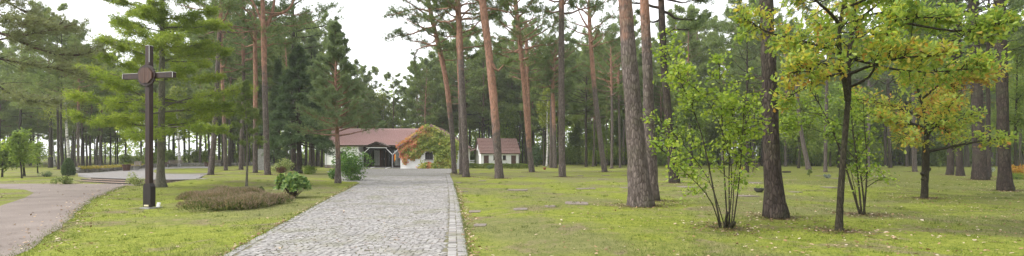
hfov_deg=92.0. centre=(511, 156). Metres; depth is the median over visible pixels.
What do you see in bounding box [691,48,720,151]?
pine tree
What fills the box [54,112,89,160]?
pine tree
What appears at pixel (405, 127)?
pine tree
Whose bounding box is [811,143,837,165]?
wood edge bush
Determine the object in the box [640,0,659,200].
pine tree
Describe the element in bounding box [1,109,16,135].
pine tree
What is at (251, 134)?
pine tree
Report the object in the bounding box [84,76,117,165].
pine tree
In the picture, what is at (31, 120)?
pine tree
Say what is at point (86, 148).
pine tree
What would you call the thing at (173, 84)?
pine tree
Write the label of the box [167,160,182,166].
park bench
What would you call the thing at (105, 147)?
pine tree
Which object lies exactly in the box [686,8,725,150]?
pine tree
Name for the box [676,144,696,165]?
wood edge bush
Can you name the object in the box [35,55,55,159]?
pine tree
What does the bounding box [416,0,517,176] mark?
pine tree
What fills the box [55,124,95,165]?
pine tree
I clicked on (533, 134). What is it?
pine tree
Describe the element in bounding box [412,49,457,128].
pine tree
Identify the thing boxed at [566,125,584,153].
leafy tree
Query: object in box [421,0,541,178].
pine tree
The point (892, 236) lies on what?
fallen leaves
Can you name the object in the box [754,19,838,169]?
tree
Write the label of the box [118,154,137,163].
wood edge bush
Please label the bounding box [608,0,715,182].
pine tree
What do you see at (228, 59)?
pine tree
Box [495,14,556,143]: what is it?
pine tree
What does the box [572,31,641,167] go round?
pine tree
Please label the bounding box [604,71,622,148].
pine tree
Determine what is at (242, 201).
heather bush
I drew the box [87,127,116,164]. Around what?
pine tree
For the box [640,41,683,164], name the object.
pine tree
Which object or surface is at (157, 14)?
soft needled pine
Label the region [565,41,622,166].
pine tree
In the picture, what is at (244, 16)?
pine tree
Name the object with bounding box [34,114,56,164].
pine tree
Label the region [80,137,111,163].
pine tree
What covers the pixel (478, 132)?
pine tree
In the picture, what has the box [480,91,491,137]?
pine tree
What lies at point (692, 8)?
pine tree
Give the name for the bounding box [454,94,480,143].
pine tree
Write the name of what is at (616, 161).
wood edge bush
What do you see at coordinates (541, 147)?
wood edge bush
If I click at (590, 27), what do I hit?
pine tree
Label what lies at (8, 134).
pine tree
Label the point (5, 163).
sapling
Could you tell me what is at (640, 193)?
pine tree
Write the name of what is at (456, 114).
pine tree
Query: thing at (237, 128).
pine tree
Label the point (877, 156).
wood edge bush
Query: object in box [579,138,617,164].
wood edge bush
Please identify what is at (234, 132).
pine tree
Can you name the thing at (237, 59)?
pine tree
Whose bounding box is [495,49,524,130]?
pine tree
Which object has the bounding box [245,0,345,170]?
pine tree
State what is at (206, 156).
wood edge bush
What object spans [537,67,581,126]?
pine tree
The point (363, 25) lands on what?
sky
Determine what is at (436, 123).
pine tree
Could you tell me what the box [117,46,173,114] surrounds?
pine tree
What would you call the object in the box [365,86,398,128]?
birch tree
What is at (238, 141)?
pine tree
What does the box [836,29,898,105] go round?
pine tree
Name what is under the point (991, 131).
leafy tree
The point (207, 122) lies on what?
pine tree
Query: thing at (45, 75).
pine tree
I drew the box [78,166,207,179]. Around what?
terrace
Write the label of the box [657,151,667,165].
wood edge bush
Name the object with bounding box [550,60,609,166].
pine tree
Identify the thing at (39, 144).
sapling
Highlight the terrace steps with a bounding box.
[73,177,194,183]
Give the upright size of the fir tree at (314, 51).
16.871 m
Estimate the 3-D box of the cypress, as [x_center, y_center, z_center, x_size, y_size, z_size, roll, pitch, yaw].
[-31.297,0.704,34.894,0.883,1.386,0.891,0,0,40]
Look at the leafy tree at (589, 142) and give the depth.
86.22 m
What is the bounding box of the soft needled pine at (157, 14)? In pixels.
[61,0,260,187]
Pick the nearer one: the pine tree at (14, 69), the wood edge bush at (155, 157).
the pine tree at (14, 69)
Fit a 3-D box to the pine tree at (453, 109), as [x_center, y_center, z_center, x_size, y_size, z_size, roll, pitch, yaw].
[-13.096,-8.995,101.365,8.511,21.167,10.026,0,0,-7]
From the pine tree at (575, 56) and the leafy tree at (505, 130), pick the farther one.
the leafy tree at (505, 130)
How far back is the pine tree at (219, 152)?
85.57 m
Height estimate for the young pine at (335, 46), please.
9.968 m
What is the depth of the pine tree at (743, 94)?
107.29 m
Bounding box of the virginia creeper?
[395,124,458,168]
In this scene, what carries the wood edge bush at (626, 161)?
on the ground at (589, 173)
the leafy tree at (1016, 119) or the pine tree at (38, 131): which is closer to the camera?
the leafy tree at (1016, 119)
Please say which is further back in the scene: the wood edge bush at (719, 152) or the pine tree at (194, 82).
the wood edge bush at (719, 152)
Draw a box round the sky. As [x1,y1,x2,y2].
[0,0,1023,155]
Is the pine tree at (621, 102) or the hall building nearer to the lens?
the hall building
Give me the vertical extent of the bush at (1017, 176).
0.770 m
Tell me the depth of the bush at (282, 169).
43.22 m
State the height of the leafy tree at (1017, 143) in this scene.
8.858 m
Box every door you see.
[380,151,383,166]
[484,155,488,165]
[511,155,515,163]
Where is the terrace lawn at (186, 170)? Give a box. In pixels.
[153,168,222,173]
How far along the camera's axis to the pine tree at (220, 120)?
81.90 m
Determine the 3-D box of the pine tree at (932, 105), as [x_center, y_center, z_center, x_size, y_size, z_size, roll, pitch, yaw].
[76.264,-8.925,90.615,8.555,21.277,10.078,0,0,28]
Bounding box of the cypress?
[60,157,76,175]
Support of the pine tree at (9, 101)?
on the ground at (589, 173)
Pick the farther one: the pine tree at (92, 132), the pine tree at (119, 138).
the pine tree at (119, 138)
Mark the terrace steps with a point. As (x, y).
(108, 180)
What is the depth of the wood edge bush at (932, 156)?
85.77 m
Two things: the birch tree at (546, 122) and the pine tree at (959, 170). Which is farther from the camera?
the birch tree at (546, 122)
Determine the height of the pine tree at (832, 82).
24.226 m
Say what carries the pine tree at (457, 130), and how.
on the ground at (589, 173)
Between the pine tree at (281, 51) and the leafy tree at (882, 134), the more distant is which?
the leafy tree at (882, 134)
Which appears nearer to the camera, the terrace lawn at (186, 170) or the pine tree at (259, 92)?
the terrace lawn at (186, 170)
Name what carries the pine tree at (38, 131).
on the ground at (589, 173)
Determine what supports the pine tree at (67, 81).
on the ground at (589, 173)
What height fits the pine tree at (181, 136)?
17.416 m
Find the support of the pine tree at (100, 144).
on the ground at (589, 173)
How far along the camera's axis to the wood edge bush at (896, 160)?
95.08 m
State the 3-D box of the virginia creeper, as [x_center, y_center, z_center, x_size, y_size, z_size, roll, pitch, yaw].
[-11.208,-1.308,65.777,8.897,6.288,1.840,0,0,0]
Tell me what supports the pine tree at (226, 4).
on the ground at (589, 173)
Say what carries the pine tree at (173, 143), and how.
on the ground at (589, 173)
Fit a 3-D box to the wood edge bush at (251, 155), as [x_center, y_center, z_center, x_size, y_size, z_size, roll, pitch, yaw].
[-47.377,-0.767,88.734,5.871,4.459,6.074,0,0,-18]
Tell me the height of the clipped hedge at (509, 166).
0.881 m
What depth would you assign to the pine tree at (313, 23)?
81.67 m
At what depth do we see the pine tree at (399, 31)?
45.79 m
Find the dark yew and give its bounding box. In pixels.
[532,144,542,166]
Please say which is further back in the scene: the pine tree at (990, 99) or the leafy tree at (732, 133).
the leafy tree at (732, 133)
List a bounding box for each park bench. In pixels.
[130,161,141,169]
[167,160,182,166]
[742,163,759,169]
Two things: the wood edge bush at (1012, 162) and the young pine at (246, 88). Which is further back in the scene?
the wood edge bush at (1012, 162)
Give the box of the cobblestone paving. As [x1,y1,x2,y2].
[224,175,466,255]
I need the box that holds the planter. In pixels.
[122,162,130,170]
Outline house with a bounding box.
[470,138,520,165]
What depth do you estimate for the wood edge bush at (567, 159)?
102.24 m
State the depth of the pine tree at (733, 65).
80.05 m
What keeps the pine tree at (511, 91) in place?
on the ground at (589, 173)
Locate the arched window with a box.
[425,151,432,158]
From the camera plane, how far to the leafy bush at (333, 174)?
33.85 m
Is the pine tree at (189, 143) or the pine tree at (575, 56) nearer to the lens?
the pine tree at (575, 56)
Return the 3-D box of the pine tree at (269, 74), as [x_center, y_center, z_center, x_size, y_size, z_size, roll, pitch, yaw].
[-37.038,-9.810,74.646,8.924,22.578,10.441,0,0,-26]
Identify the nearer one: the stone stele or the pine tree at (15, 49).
the stone stele
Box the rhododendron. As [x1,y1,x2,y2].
[273,170,312,197]
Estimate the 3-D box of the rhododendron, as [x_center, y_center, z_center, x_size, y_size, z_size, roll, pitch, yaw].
[-8.353,1.047,18.893,1.374,1.116,1.328,0,0,0]
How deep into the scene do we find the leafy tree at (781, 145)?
94.91 m
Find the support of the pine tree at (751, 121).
on the ground at (589, 173)
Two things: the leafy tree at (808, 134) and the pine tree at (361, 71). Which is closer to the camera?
the leafy tree at (808, 134)
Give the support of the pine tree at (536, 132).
on the ground at (589, 173)
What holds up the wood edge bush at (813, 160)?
on the ground at (589, 173)
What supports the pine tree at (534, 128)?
on the ground at (589, 173)
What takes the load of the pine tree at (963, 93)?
on the ground at (589, 173)
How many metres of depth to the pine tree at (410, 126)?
122.20 m
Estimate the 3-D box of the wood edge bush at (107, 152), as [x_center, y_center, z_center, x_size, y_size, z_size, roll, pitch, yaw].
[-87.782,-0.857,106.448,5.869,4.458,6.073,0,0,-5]
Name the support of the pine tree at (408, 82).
on the ground at (589, 173)
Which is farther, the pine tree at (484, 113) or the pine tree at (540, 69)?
the pine tree at (484, 113)
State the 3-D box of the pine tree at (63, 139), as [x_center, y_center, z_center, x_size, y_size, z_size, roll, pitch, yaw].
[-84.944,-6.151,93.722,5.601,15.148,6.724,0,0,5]
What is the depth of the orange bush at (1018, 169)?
35.90 m
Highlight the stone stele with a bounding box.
[258,149,263,169]
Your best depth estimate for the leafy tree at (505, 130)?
97.05 m
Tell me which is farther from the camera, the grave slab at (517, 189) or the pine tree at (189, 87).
the pine tree at (189, 87)
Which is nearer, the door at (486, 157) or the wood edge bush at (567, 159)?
the door at (486, 157)
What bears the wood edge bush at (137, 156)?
on the ground at (589, 173)
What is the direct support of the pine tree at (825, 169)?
on the ground at (589, 173)
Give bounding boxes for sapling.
[0,130,34,177]
[0,139,19,176]
[9,127,39,175]
[28,138,52,172]
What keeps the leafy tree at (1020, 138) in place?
on the ground at (589, 173)
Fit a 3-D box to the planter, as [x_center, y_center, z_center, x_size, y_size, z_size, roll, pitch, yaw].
[-37.431,0.906,47.865,0.936,0.845,0.770,0,0,0]
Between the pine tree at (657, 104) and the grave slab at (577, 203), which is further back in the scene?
the pine tree at (657, 104)
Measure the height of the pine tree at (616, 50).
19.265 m
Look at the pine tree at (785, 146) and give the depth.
83.19 m
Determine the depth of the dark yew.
76.66 m
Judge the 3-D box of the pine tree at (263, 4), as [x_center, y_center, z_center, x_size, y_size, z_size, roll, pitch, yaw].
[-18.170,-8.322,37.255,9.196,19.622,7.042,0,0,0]
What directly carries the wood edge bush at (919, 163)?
on the ground at (589, 173)
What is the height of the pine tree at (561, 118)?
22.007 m
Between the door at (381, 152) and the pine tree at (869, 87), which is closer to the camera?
the door at (381, 152)
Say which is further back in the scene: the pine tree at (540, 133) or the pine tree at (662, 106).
the pine tree at (540, 133)
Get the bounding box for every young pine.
[228,74,266,185]
[286,14,385,182]
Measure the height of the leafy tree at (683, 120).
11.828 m
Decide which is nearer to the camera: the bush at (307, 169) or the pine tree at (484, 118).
the bush at (307, 169)
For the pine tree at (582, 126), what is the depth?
85.38 m
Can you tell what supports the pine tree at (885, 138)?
on the ground at (589, 173)
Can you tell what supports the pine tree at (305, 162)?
on the ground at (589, 173)
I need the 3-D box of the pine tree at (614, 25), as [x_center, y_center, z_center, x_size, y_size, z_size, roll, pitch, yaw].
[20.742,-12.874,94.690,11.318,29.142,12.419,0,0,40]
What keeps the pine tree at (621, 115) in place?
on the ground at (589, 173)
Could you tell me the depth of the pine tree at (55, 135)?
74.75 m
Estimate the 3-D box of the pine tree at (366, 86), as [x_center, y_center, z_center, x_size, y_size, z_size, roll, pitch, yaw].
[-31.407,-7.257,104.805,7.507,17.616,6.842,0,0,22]
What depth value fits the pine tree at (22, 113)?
63.29 m
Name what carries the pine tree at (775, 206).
on the ground at (589, 173)
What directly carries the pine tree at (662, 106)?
on the ground at (589, 173)
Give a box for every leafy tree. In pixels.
[481,92,524,141]
[518,123,537,149]
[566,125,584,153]
[576,123,609,165]
[607,110,626,159]
[655,101,664,140]
[660,115,686,146]
[672,83,717,167]
[690,117,710,150]
[708,119,728,163]
[718,114,740,162]
[751,117,760,147]
[759,123,789,154]
[779,86,823,167]
[806,106,823,165]
[811,100,853,166]
[815,80,866,167]
[818,108,856,155]
[849,90,876,145]
[856,103,882,146]
[870,112,895,152]
[878,108,902,165]
[882,129,903,162]
[891,90,933,165]
[933,86,993,166]
[983,32,1023,165]
[984,108,994,150]
[985,107,996,152]
[995,53,1023,166]
[996,126,1023,165]
[1010,125,1023,164]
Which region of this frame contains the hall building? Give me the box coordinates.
[325,124,471,168]
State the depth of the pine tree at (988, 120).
37.34 m
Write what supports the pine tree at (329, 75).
on the ground at (589, 173)
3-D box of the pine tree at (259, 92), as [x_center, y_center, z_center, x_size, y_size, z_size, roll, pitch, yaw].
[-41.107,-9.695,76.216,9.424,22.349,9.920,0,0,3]
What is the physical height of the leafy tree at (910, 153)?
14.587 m
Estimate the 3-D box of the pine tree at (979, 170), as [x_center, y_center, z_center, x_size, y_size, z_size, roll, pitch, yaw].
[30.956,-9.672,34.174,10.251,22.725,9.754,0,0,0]
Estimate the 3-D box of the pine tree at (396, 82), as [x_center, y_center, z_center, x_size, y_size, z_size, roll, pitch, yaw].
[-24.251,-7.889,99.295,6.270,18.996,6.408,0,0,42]
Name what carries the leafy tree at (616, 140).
on the ground at (589, 173)
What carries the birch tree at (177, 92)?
on the ground at (589, 173)
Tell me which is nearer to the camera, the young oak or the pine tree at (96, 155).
the young oak
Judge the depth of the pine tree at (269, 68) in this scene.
52.20 m
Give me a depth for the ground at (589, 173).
13.20 m
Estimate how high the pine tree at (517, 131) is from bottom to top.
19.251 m
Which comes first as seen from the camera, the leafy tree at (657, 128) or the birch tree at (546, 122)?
the birch tree at (546, 122)
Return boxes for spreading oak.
[842,52,1018,198]
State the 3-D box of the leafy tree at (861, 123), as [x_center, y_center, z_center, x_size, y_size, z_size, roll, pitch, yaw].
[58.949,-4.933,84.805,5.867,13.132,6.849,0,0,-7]
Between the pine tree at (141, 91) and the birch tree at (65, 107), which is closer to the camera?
the birch tree at (65, 107)
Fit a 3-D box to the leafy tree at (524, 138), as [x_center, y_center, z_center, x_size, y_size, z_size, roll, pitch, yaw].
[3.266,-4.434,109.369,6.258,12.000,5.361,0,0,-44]
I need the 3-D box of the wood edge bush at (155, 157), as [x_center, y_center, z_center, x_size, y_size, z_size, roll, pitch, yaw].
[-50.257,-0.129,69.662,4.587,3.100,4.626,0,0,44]
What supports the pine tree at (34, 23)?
on the ground at (589, 173)
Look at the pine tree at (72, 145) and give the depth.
72.92 m
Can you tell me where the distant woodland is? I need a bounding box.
[2,80,937,161]
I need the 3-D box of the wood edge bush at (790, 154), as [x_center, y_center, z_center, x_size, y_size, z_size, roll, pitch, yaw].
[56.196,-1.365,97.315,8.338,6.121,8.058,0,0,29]
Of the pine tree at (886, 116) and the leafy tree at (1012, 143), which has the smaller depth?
the leafy tree at (1012, 143)
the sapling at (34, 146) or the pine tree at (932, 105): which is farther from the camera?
the pine tree at (932, 105)
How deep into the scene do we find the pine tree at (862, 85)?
84.59 m
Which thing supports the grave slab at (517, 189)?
on the ground at (589, 173)
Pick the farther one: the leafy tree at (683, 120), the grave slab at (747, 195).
the leafy tree at (683, 120)
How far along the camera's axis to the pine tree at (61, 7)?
61.23 m
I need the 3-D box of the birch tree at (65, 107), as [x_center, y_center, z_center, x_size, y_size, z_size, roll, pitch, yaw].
[-53.544,-5.221,58.980,4.878,13.364,5.659,0,0,26]
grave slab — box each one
[469,210,480,212]
[474,224,486,226]
[507,189,527,190]
[565,201,587,204]
[734,195,759,196]
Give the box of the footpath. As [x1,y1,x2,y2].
[0,184,142,255]
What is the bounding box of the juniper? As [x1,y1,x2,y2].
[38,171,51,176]
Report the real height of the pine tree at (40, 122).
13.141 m
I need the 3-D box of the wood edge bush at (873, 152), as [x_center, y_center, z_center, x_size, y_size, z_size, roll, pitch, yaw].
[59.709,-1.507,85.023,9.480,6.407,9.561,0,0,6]
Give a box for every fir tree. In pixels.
[258,42,335,172]
[260,55,290,168]
[296,31,334,169]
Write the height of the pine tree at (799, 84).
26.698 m
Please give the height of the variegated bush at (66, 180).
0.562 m
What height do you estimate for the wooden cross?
5.046 m
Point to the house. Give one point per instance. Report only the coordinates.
(484, 151)
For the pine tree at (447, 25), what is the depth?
43.43 m
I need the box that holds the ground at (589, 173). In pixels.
[0,156,1023,255]
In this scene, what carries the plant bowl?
on the ground at (589, 173)
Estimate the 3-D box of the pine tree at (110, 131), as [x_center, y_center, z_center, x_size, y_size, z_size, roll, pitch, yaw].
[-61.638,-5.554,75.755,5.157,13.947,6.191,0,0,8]
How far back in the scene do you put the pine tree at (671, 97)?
102.17 m
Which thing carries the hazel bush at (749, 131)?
on the ground at (589, 173)
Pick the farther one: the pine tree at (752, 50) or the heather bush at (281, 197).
the pine tree at (752, 50)
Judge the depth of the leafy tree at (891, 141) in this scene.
89.01 m
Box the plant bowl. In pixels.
[754,184,763,192]
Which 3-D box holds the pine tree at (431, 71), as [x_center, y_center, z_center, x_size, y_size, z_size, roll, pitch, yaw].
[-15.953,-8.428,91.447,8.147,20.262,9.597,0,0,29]
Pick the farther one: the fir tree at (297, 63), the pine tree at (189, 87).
the pine tree at (189, 87)
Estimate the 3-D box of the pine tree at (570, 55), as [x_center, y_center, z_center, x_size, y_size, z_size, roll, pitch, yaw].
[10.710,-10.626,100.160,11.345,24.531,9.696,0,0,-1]
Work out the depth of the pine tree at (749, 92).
95.77 m
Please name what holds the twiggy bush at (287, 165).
on the ground at (589, 173)
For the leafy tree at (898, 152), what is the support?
on the ground at (589, 173)
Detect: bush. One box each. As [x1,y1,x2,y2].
[50,176,73,183]
[88,143,121,162]
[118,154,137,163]
[125,171,144,185]
[129,151,144,162]
[134,145,172,163]
[165,150,176,161]
[174,192,279,210]
[175,147,206,164]
[175,185,267,200]
[202,150,217,161]
[233,141,262,163]
[246,191,295,203]
[271,158,294,171]
[276,166,287,172]
[301,165,316,173]
[328,169,334,178]
[331,146,375,180]
[468,134,478,162]
[524,134,567,163]
[557,150,574,163]
[565,144,583,164]
[567,148,588,162]
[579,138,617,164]
[587,141,618,164]
[608,153,618,164]
[617,139,627,163]
[642,22,774,228]
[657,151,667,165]
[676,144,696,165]
[693,150,712,165]
[709,146,730,162]
[726,141,760,162]
[746,64,899,214]
[781,142,813,164]
[791,145,822,165]
[796,151,823,165]
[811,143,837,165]
[833,132,893,165]
[849,143,887,163]
[870,147,902,164]
[903,147,935,165]
[917,130,971,165]
[917,145,945,165]
[920,145,955,165]
[993,151,1018,164]
[1011,164,1023,176]
[1012,172,1023,179]
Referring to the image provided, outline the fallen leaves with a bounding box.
[3,166,1023,255]
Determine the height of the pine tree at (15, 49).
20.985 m
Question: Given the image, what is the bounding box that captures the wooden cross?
[122,45,175,208]
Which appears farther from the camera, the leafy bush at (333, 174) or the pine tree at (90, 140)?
the pine tree at (90, 140)
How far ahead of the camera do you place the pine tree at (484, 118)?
112.39 m
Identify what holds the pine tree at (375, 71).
on the ground at (589, 173)
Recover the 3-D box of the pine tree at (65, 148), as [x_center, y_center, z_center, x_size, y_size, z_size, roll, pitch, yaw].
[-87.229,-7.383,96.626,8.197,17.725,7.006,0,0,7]
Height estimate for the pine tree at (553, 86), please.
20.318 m
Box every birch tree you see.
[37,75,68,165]
[38,61,91,157]
[165,84,186,166]
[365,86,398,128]
[535,87,557,165]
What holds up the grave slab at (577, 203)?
on the ground at (589, 173)
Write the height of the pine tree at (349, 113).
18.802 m
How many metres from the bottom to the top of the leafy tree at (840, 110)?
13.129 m
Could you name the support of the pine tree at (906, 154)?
on the ground at (589, 173)
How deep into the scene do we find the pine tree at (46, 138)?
103.75 m
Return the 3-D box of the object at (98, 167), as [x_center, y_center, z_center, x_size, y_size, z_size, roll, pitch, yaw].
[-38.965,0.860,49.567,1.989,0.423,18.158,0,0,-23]
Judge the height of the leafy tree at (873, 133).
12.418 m
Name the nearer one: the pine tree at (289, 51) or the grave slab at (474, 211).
the grave slab at (474, 211)
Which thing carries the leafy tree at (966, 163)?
on the ground at (589, 173)
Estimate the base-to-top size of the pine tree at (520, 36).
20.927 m
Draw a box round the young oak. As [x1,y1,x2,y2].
[728,0,1023,231]
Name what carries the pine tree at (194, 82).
on the ground at (589, 173)
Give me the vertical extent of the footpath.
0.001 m
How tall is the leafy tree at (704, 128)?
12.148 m
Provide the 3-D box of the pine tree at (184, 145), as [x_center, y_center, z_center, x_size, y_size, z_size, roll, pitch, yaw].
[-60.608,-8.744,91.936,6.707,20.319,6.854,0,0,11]
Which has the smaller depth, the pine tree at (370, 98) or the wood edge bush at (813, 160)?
the wood edge bush at (813, 160)
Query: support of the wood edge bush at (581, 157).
on the ground at (589, 173)
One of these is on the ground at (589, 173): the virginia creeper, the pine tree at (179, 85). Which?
the pine tree at (179, 85)
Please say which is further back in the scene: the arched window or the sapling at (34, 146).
the arched window
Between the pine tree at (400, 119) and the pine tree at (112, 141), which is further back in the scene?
the pine tree at (400, 119)
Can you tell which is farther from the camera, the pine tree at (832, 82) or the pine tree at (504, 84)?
the pine tree at (504, 84)
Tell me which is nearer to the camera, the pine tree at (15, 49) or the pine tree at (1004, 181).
the pine tree at (1004, 181)
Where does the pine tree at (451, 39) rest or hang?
on the ground at (589, 173)
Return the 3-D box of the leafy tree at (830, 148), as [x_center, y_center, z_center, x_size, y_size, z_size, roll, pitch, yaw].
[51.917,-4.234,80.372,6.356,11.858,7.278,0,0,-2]
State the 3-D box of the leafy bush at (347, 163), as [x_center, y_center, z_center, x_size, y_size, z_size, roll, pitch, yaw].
[-10.462,0.440,32.627,2.852,2.423,2.666,0,0,0]
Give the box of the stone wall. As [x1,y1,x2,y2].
[75,162,272,172]
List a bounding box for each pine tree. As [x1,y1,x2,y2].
[0,0,116,112]
[0,14,53,166]
[0,22,128,168]
[0,46,26,127]
[0,47,36,135]
[0,60,31,166]
[1,3,114,168]
[1,81,47,165]
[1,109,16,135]
[2,1,70,167]
[2,108,35,143]
[10,70,55,165]
[25,104,48,164]
[33,37,118,166]
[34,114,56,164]
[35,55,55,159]
[35,134,56,144]
[45,43,103,160]
[52,85,96,166]
[52,120,76,160]
[53,79,110,165]
[53,101,94,139]
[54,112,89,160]
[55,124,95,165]
[62,45,121,165]
[64,138,66,158]
[72,62,129,165]
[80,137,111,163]
[83,47,136,165]
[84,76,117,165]
[84,102,100,165]
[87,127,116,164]
[94,94,125,164]
[98,128,116,163]
[98,130,123,163]
[103,96,140,164]
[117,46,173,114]
[124,91,156,162]
[131,55,183,149]
[133,52,189,120]
[143,88,176,150]
[154,36,191,159]
[165,0,291,174]
[167,33,219,164]
[167,83,189,161]
[169,0,260,170]
[175,129,202,142]
[178,75,209,162]
[180,74,209,161]
[187,4,259,165]
[188,76,189,162]
[190,60,232,163]
[191,40,240,131]
[191,68,227,144]
[192,13,233,164]
[193,2,262,165]
[197,0,287,169]
[209,0,332,172]
[210,116,244,141]
[213,33,273,165]
[214,28,270,165]
[215,63,239,163]
[231,75,269,161]
[240,20,291,107]
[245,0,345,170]
[248,60,282,161]
[251,0,331,174]
[257,16,307,157]
[258,42,282,96]
[260,38,317,123]
[282,31,325,165]
[288,10,335,165]
[296,24,350,166]
[304,75,340,165]
[333,74,358,128]
[338,58,380,128]
[351,84,377,127]
[355,65,386,128]
[359,93,386,128]
[374,71,405,128]
[381,0,479,173]
[386,101,402,128]
[391,105,409,128]
[394,59,427,124]
[397,66,437,127]
[399,57,446,126]
[402,83,423,128]
[403,0,513,174]
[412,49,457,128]
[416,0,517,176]
[420,74,456,137]
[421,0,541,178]
[426,56,458,130]
[429,28,486,108]
[431,26,469,131]
[432,66,467,128]
[448,103,479,141]
[449,24,489,118]
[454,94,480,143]
[455,40,510,137]
[455,69,478,145]
[467,57,508,137]
[467,64,499,137]
[470,117,490,137]
[478,0,571,171]
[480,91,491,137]
[482,49,514,106]
[484,36,514,105]
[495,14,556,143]
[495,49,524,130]
[497,14,548,163]
[498,60,537,162]
[509,77,538,162]
[512,51,550,148]
[515,89,542,157]
[520,62,558,165]
[521,34,583,167]
[524,0,613,176]
[527,23,589,167]
[534,125,548,142]
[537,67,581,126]
[538,46,582,122]
[540,42,572,163]
[547,0,619,171]
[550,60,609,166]
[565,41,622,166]
[566,52,610,165]
[570,27,607,163]
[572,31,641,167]
[579,75,607,128]
[583,40,642,167]
[583,50,624,164]
[590,46,623,164]
[604,14,653,164]
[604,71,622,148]
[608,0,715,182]
[618,0,654,207]
[622,42,663,125]
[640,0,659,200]
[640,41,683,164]
[641,15,697,139]
[652,3,719,165]
[653,64,675,125]
[654,87,686,127]
[655,43,674,133]
[668,31,721,130]
[671,19,726,165]
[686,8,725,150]
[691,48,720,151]
[702,7,760,165]
[703,0,803,172]
[703,41,752,163]
[707,83,730,158]
[719,24,788,162]
[725,45,759,162]
[726,0,790,165]
[729,74,760,161]
[750,20,820,165]
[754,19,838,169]
[756,47,760,162]
[759,0,790,219]
[774,0,872,171]
[777,31,824,147]
[781,58,825,161]
[820,31,880,124]
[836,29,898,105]
[838,66,882,138]
[851,38,902,166]
[852,57,909,165]
[854,0,969,171]
[857,27,926,167]
[857,78,911,165]
[870,70,939,166]
[889,7,967,113]
[901,0,1018,175]
[903,0,1023,176]
[904,0,1023,174]
[910,0,1023,179]
[922,60,948,146]
[944,50,1013,165]
[948,0,1023,190]
[962,16,1023,165]
[968,33,1023,165]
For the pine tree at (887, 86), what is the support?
on the ground at (589, 173)
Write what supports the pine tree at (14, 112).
on the ground at (589, 173)
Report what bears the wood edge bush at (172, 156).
on the ground at (589, 173)
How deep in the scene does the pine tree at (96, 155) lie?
67.90 m
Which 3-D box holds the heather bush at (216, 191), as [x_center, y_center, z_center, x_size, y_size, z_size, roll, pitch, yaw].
[-10.668,1.306,18.149,2.675,0.474,4.016,0,0,0]
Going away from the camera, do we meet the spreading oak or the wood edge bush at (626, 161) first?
the spreading oak
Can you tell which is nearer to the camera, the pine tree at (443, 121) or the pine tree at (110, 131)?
the pine tree at (110, 131)
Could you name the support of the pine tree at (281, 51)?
on the ground at (589, 173)
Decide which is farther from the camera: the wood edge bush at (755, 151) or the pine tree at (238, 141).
the wood edge bush at (755, 151)
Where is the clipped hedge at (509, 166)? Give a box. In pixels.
[469,163,527,168]
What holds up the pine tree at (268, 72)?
on the ground at (589, 173)
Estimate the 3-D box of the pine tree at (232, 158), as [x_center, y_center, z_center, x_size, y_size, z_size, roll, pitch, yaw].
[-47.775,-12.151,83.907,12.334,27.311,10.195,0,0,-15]
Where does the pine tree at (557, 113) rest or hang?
on the ground at (589, 173)
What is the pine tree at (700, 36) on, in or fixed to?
on the ground at (589, 173)
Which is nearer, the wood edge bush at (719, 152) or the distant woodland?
the wood edge bush at (719, 152)
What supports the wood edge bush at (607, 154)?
on the ground at (589, 173)
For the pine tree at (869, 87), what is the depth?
78.53 m
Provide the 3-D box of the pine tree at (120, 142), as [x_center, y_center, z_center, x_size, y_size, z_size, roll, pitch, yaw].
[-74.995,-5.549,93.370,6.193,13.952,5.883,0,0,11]
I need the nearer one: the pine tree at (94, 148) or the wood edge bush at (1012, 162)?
the wood edge bush at (1012, 162)
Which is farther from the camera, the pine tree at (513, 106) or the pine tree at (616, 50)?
the pine tree at (513, 106)
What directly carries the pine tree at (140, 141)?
on the ground at (589, 173)
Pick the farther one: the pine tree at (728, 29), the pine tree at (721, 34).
the pine tree at (721, 34)
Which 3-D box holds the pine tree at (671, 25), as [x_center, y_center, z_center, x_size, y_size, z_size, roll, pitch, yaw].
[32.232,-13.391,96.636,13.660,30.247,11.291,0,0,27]
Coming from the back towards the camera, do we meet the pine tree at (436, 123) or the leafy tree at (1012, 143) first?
the pine tree at (436, 123)
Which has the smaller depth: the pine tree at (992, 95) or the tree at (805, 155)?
the tree at (805, 155)
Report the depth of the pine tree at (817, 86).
99.40 m
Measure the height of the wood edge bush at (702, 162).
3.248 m
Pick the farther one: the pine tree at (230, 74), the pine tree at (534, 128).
the pine tree at (534, 128)
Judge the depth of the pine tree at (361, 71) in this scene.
99.11 m
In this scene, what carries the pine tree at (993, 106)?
on the ground at (589, 173)
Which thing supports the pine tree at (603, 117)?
on the ground at (589, 173)
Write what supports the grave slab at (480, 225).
on the ground at (589, 173)
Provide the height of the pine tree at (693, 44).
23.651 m
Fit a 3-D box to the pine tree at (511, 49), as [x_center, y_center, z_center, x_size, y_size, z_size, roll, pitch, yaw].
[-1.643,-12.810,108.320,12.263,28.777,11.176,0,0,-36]
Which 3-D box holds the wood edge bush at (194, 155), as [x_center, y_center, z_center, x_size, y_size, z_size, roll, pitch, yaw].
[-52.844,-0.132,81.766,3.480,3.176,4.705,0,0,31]

